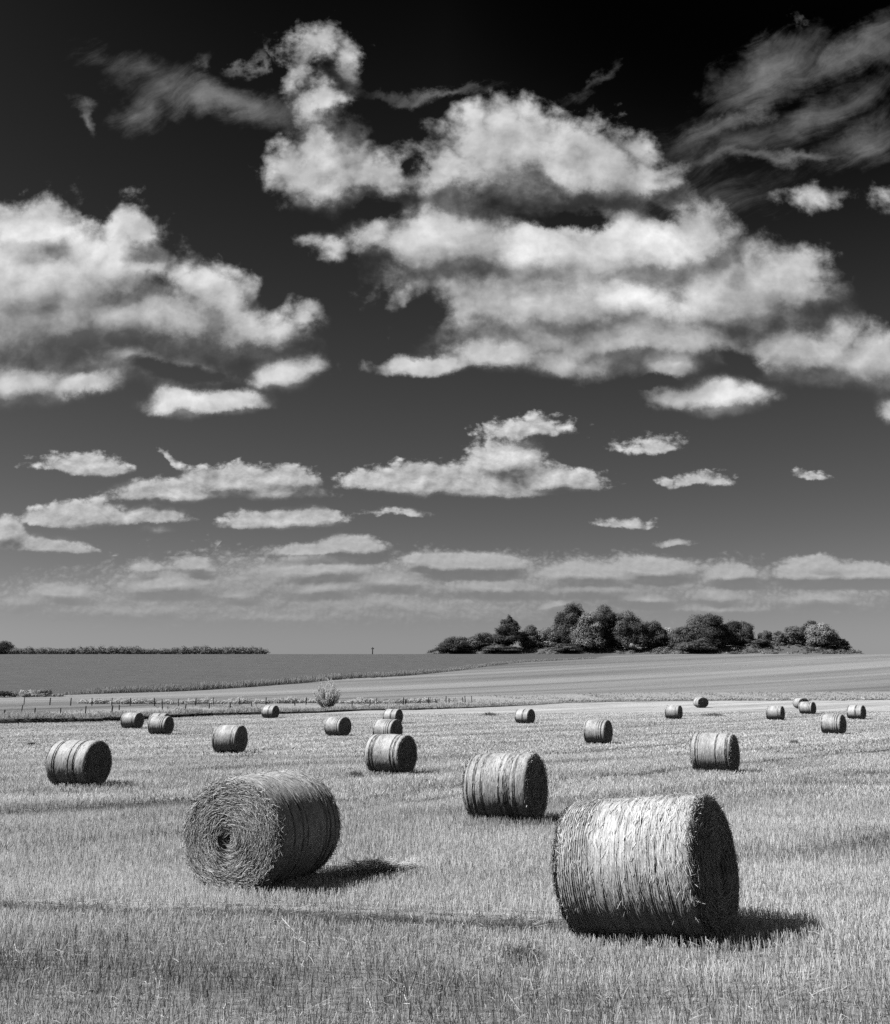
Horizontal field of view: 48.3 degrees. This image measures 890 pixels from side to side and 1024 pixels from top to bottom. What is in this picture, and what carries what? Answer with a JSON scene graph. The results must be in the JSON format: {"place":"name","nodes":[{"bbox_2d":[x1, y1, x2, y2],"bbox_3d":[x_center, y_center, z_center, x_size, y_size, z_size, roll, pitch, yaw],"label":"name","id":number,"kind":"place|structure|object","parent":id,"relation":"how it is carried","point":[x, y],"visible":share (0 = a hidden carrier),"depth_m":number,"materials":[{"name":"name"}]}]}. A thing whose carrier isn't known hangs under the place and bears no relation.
{"place":"outdoors","nodes":[
{"label":"outdoors","id":0,"kind":"place"},
{"bbox_2d":[0,699,888,723],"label":"earth bank","id":1,"kind":"structure","parent":0,"point":[38,720],"depth_m":107.75,"materials":[{"name":"soil"}]},
{"bbox_2d":[557,696,889,700],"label":"field scrub","id":2,"kind":"object","parent":1,"relation":"on","point":[779,699],"visible":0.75,"depth_m":145.99,"materials":[{"name":"grey plant"}]},
{"bbox_2d":[0,644,889,1023],"bbox_3d":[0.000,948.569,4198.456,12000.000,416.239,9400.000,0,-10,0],"label":"ground","id":3,"kind":"structure","parent":0,"point":[642,672],"depth_m":131.73,"materials":[{"name":"grey plant"}]},
{"bbox_2d":[0,640,15,653],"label":"tree","id":4,"kind":"object","parent":3,"relation":"on","point":[5,645],"visible":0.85,"depth_m":347.52,"materials":[{"name":"grey plant"}]},
{"bbox_2d":[0,691,15,696],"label":"shrub","id":5,"kind":"object","parent":3,"relation":"on","point":[3,693],"visible":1,"depth_m":157.87,"materials":[{"name":"grey plant"}]},
{"bbox_2d":[20,689,37,695],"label":"shrub","id":6,"kind":"object","parent":3,"relation":"on","point":[30,691],"visible":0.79,"depth_m":160.85,"materials":[{"name":"grey plant"}]},
{"bbox_2d":[1,691,64,696],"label":"edge scrub","id":7,"kind":"object","parent":3,"relation":"on","point":[38,695],"visible":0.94,"depth_m":158.88,"materials":[{"name":"grey plant"}]},
{"bbox_2d":[37,688,52,695],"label":"shrub","id":8,"kind":"object","parent":3,"relation":"on","point":[42,691],"visible":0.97,"depth_m":160.67,"materials":[{"name":"grey plant"}]},
{"bbox_2d":[44,739,111,786],"bbox_3d":[-10.839,7.425,29.407,1.517,1.421,1.414,-3,-11,17],"label":"round bale","id":9,"kind":"object","parent":3,"relation":"on","point":[81,762],"visible":0.95,"depth_m":28.94,"materials":[{"name":"plant"}]},
{"bbox_2d":[120,712,143,728],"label":"round bale","id":10,"kind":"object","parent":3,"relation":"on","point":[128,720],"visible":0.94,"depth_m":80.43,"materials":[{"name":"plant"}]},
{"bbox_2d":[0,645,268,653],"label":"hedgerow","id":11,"kind":"object","parent":3,"relation":"on","point":[139,650],"visible":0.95,"depth_m":344.60,"materials":[{"name":"black plant"}]},
{"bbox_2d":[148,713,169,720],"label":"round bale","id":12,"kind":"object","parent":3,"relation":"on","point":[159,714],"visible":0.16,"depth_m":76.05,"materials":[{"name":"plant"}]},
{"bbox_2d":[147,716,173,734],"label":"round bale","id":13,"kind":"object","parent":3,"relation":"on","point":[161,725],"visible":0.94,"depth_m":69.76,"materials":[{"name":"plant"}]},
{"bbox_2d":[211,725,248,752],"bbox_3d":[-10.465,11.029,48.340,1.442,1.370,1.400,-3,-11,17],"label":"round bale","id":14,"kind":"object","parent":3,"relation":"on","point":[230,738],"visible":0.94,"depth_m":47.84,"materials":[{"name":"plant"}]},
{"bbox_2d":[4,697,462,713],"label":"wire fence","id":15,"kind":"object","parent":3,"relation":"on","point":[405,702],"visible":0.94,"depth_m":125.90,"materials":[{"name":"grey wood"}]},
{"bbox_2d":[23,696,471,705],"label":"wire fence","id":16,"kind":"object","parent":3,"relation":"on","point":[220,700],"visible":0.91,"depth_m":135.26,"materials":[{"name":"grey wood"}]},
{"bbox_2d":[78,696,439,703],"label":"nettle scrub","id":17,"kind":"object","parent":3,"relation":"on","point":[204,701],"visible":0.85,"depth_m":139.10,"materials":[{"name":"grey plant"}]},
{"bbox_2d":[181,768,344,894],"bbox_3d":[-2.282,4.003,12.514,1.528,1.481,1.607,-4,-11,24],"label":"round bale","id":18,"kind":"object","parent":3,"relation":"on","point":[261,829],"visible":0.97,"depth_m":11.95,"materials":[{"name":"plant"}]},
{"bbox_2d":[261,705,278,717],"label":"round bale","id":19,"kind":"object","parent":3,"relation":"on","point":[270,711],"visible":0.93,"depth_m":101.14,"materials":[{"name":"plant"}]},
{"bbox_2d":[257,885,311,899],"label":"weeds","id":20,"kind":"object","parent":3,"relation":"on","point":[282,892],"visible":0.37,"depth_m":11.56,"materials":[{"name":"grey plant"}]},
{"bbox_2d":[60,657,594,694],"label":"long grass","id":21,"kind":"structure","parent":3,"relation":"on","point":[205,685],"depth_m":195.86,"materials":[{"name":"grey plant"}]},
{"bbox_2d":[313,678,341,707],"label":"willow bush","id":22,"kind":"object","parent":3,"relation":"on","point":[327,697],"visible":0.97,"depth_m":126.06,"materials":[{"name":"grey plant"}]},
{"bbox_2d":[323,716,351,735],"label":"round bale","id":23,"kind":"object","parent":3,"relation":"on","point":[337,726],"visible":0.95,"depth_m":66.66,"materials":[{"name":"plant"}]},
{"bbox_2d":[349,769,365,777],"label":"weeds","id":24,"kind":"object","parent":3,"relation":"on","point":[354,773],"visible":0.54,"depth_m":32.49,"materials":[{"name":"grey plant"}]},
{"bbox_2d":[328,675,390,679],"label":"verge scrub","id":25,"kind":"object","parent":3,"relation":"on","point":[360,677],"visible":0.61,"depth_m":218.39,"materials":[{"name":"grey plant"}]},
{"bbox_2d":[313,855,429,879],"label":"shadow","id":26,"kind":"object","parent":3,"relation":"on","point":[383,864],"visible":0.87,"depth_m":12.83},
{"bbox_2d":[372,719,402,734],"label":"round bale","id":27,"kind":"object","parent":3,"relation":"on","point":[387,726],"visible":0.64,"depth_m":58.81,"materials":[{"name":"plant"}]},
{"bbox_2d":[363,734,418,773],"bbox_3d":[-1.853,8.378,34.370,1.512,1.401,1.441,-6,-12,29],"label":"round bale","id":28,"kind":"object","parent":3,"relation":"on","point":[394,753],"visible":0.96,"depth_m":33.91,"materials":[{"name":"plant"}]},
{"bbox_2d":[382,709,402,721],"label":"round bale","id":29,"kind":"object","parent":3,"relation":"on","point":[397,714],"visible":0.72,"depth_m":87.94,"materials":[{"name":"plant"}]},
{"bbox_2d":[0,711,889,1023],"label":"stubble","id":30,"kind":"object","parent":3,"relation":"on","point":[770,879],"visible":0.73,"depth_m":12.23,"materials":[{"name":"grey plant"}]},
{"bbox_2d":[0,691,889,720],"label":"meadow grass","id":31,"kind":"structure","parent":3,"relation":"on","point":[100,714],"depth_m":126.47,"materials":[{"name":"grey plant"}]},
{"bbox_2d":[0,794,889,1023],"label":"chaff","id":32,"kind":"object","parent":3,"relation":"on","point":[128,1018],"visible":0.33,"depth_m":8.60,"materials":[{"name":"plant"}]},
{"bbox_2d":[435,637,471,651],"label":"bush","id":33,"kind":"object","parent":3,"relation":"on","point":[454,644],"visible":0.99,"depth_m":347.96,"materials":[{"name":"grey plant"}]},
{"bbox_2d":[445,636,468,641],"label":"bush","id":34,"kind":"object","parent":3,"relation":"on","point":[464,638],"visible":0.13,"depth_m":354.78,"materials":[{"name":"grey plant"}]},
{"bbox_2d":[466,632,496,648],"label":"bush","id":35,"kind":"object","parent":3,"relation":"on","point":[480,639],"visible":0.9,"depth_m":351.92,"materials":[{"name":"grey plant"}]},
{"bbox_2d":[477,711,498,715],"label":"weeds","id":36,"kind":"object","parent":3,"relation":"on","point":[489,714],"visible":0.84,"depth_m":103.92,"materials":[{"name":"grey plant"}]},
{"bbox_2d":[480,644,521,651],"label":"bush","id":37,"kind":"object","parent":3,"relation":"on","point":[501,647],"visible":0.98,"depth_m":346.19,"materials":[{"name":"grey plant"}]},
{"bbox_2d":[461,753,548,821],"bbox_3d":[1.249,5.611,20.252,1.517,1.402,1.419,-7,-12,24],"label":"round bale","id":38,"kind":"object","parent":3,"relation":"on","point":[507,785],"visible":0.95,"depth_m":19.78,"materials":[{"name":"plant"}]},
{"bbox_2d":[491,614,525,645],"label":"tree","id":39,"kind":"object","parent":3,"relation":"on","point":[506,634],"visible":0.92,"depth_m":352.21,"materials":[{"name":"grey plant"}]},
{"bbox_2d":[495,943,546,965],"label":"weeds","id":40,"kind":"object","parent":3,"relation":"on","point":[522,952],"visible":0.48,"depth_m":8.92,"materials":[{"name":"grey plant"}]},
{"bbox_2d":[514,709,535,723],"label":"round bale","id":41,"kind":"object","parent":3,"relation":"on","point":[526,716],"visible":0.94,"depth_m":86.72,"materials":[{"name":"plant"}]},
{"bbox_2d":[518,624,542,647],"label":"bush","id":42,"kind":"object","parent":3,"relation":"on","point":[532,639],"visible":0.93,"depth_m":354.47,"materials":[{"name":"black plant"}]},
{"bbox_2d":[536,627,560,647],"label":"bush","id":43,"kind":"object","parent":3,"relation":"on","point":[548,636],"visible":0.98,"depth_m":354.43,"materials":[{"name":"grey plant"}]},
{"bbox_2d":[549,643,583,650],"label":"bush","id":44,"kind":"object","parent":3,"relation":"on","point":[565,647],"visible":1,"depth_m":347.88,"materials":[{"name":"grey plant"}]},
{"bbox_2d":[548,602,592,646],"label":"tree","id":45,"kind":"object","parent":3,"relation":"on","point":[566,620],"visible":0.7,"depth_m":354.92,"materials":[{"name":"grey plant"}]},
{"bbox_2d":[567,611,606,648],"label":"tree","id":46,"kind":"object","parent":3,"relation":"on","point":[591,624],"visible":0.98,"depth_m":351.31,"materials":[{"name":"grey plant"}]},
{"bbox_2d":[582,719,612,743],"bbox_3d":[8.631,12.395,56.112,1.446,1.345,1.380,-6,-12,30],"label":"round bale","id":47,"kind":"object","parent":3,"relation":"on","point":[596,731],"visible":0.96,"depth_m":55.66,"materials":[{"name":"plant"}]},
{"bbox_2d":[594,604,621,647],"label":"tree","id":48,"kind":"object","parent":3,"relation":"on","point":[606,618],"visible":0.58,"depth_m":356.41,"materials":[{"name":"black plant"}]},
{"bbox_2d":[610,610,649,647],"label":"tree","id":49,"kind":"object","parent":3,"relation":"on","point":[630,629],"visible":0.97,"depth_m":353.03,"materials":[{"name":"grey plant"}]},
{"bbox_2d":[624,642,641,649],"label":"bush","id":50,"kind":"object","parent":3,"relation":"on","point":[635,646],"visible":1,"depth_m":350.71,"materials":[{"name":"grey plant"}]},
{"bbox_2d":[426,642,861,653],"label":"bank scrub","id":51,"kind":"object","parent":3,"relation":"on","point":[668,650],"visible":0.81,"depth_m":349.92,"materials":[{"name":"black plant"}]},
{"bbox_2d":[548,791,741,943],"bbox_3d":[1.972,3.486,9.731,1.564,1.434,1.427,-13,-15,30],"label":"round bale","id":52,"kind":"object","parent":3,"relation":"on","point":[649,866],"visible":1,"depth_m":9.27,"materials":[{"name":"plant"}]},
{"bbox_2d":[642,619,668,647],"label":"tree","id":53,"kind":"object","parent":3,"relation":"on","point":[656,635],"visible":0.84,"depth_m":354.09,"materials":[{"name":"black plant"}]},
{"bbox_2d":[664,627,671,646],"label":"bush","id":54,"kind":"object","parent":3,"relation":"on","point":[668,630],"visible":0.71,"depth_m":355.71,"materials":[{"name":"grey plant"}]},
{"bbox_2d":[664,705,682,718],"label":"round bale","id":55,"kind":"object","parent":3,"relation":"on","point":[673,711],"visible":0.91,"depth_m":93.60,"materials":[{"name":"plant"}]},
{"bbox_2d":[666,626,698,646],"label":"bush","id":56,"kind":"object","parent":3,"relation":"on","point":[679,635],"visible":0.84,"depth_m":351.99,"materials":[{"name":"grey plant"}]},
{"bbox_2d":[671,640,720,650],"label":"bush","id":57,"kind":"object","parent":3,"relation":"on","point":[697,645],"visible":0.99,"depth_m":347.62,"materials":[{"name":"grey plant"}]},
{"bbox_2d":[693,697,708,707],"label":"round bale","id":58,"kind":"object","parent":3,"relation":"on","point":[700,702],"visible":1,"depth_m":122.80,"materials":[{"name":"plant"}]},
{"bbox_2d":[685,613,731,646],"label":"tree","id":59,"kind":"object","parent":3,"relation":"on","point":[712,629],"visible":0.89,"depth_m":352.43,"materials":[{"name":"grey plant"}]},
{"bbox_2d":[689,732,740,772],"bbox_3d":[9.295,8.279,34.221,1.505,1.406,1.410,-6,-12,29],"label":"round bale","id":60,"kind":"object","parent":3,"relation":"on","point":[713,751],"visible":0.98,"depth_m":33.77,"materials":[{"name":"plant"}]},
{"bbox_2d":[701,713,728,715],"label":"weeds","id":61,"kind":"object","parent":3,"relation":"on","point":[711,714],"visible":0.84,"depth_m":100.20,"materials":[{"name":"grey plant"}]},
{"bbox_2d":[722,619,756,645],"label":"tree","id":62,"kind":"object","parent":3,"relation":"on","point":[740,633],"visible":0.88,"depth_m":355.35,"materials":[{"name":"grey plant"}]},
{"bbox_2d":[750,638,770,644],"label":"bush","id":63,"kind":"object","parent":3,"relation":"on","point":[759,641],"visible":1,"depth_m":352.26,"materials":[{"name":"grey plant"}]},
{"bbox_2d":[757,630,773,643],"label":"bush","id":64,"kind":"object","parent":3,"relation":"on","point":[765,634],"visible":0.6,"depth_m":357.16,"materials":[{"name":"grey plant"}]},
{"bbox_2d":[765,706,784,719],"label":"round bale","id":65,"kind":"object","parent":3,"relation":"on","point":[775,712],"visible":0.94,"depth_m":90.41,"materials":[{"name":"plant"}]},
{"bbox_2d":[769,630,790,644],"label":"bush","id":66,"kind":"object","parent":3,"relation":"on","point":[778,637],"visible":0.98,"depth_m":355.29,"materials":[{"name":"grey plant"}]},
{"bbox_2d":[783,625,808,644],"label":"bush","id":67,"kind":"object","parent":3,"relation":"on","point":[793,634],"visible":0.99,"depth_m":355.42,"materials":[{"name":"grey plant"}]},
{"bbox_2d":[793,698,808,708],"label":"round bale","id":68,"kind":"object","parent":3,"relation":"on","point":[796,701],"visible":0.48,"depth_m":119.48,"materials":[{"name":"plant"}]},
{"bbox_2d":[798,701,816,713],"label":"round bale","id":69,"kind":"object","parent":3,"relation":"on","point":[805,707],"visible":0.96,"depth_m":103.16,"materials":[{"name":"plant"}]},
{"bbox_2d":[800,618,817,644],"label":"tree","id":70,"kind":"object","parent":3,"relation":"on","point":[803,628],"visible":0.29,"depth_m":358.26,"materials":[{"name":"grey plant"}]},
{"bbox_2d":[800,623,840,645],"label":"tree","id":71,"kind":"object","parent":3,"relation":"on","point":[823,633],"visible":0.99,"depth_m":352.22,"materials":[{"name":"grey plant"}]},
{"bbox_2d":[819,714,846,733],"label":"round bale","id":72,"kind":"object","parent":3,"relation":"on","point":[833,723],"visible":0.95,"depth_m":65.86,"materials":[{"name":"plant"}]},
{"bbox_2d":[836,638,849,645],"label":"bush","id":73,"kind":"object","parent":3,"relation":"on","point":[843,642],"visible":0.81,"depth_m":352.60,"materials":[{"name":"grey plant"}]},
{"bbox_2d":[846,705,866,718],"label":"round bale","id":74,"kind":"object","parent":3,"relation":"on","point":[856,711],"visible":0.93,"depth_m":91.59,"materials":[{"name":"plant"}]},
{"bbox_2d":[0,0,889,653],"label":"sky","id":75,"kind":"structure","parent":0,"point":[326,326],"materials":[{"name":"grey"}]}
]}

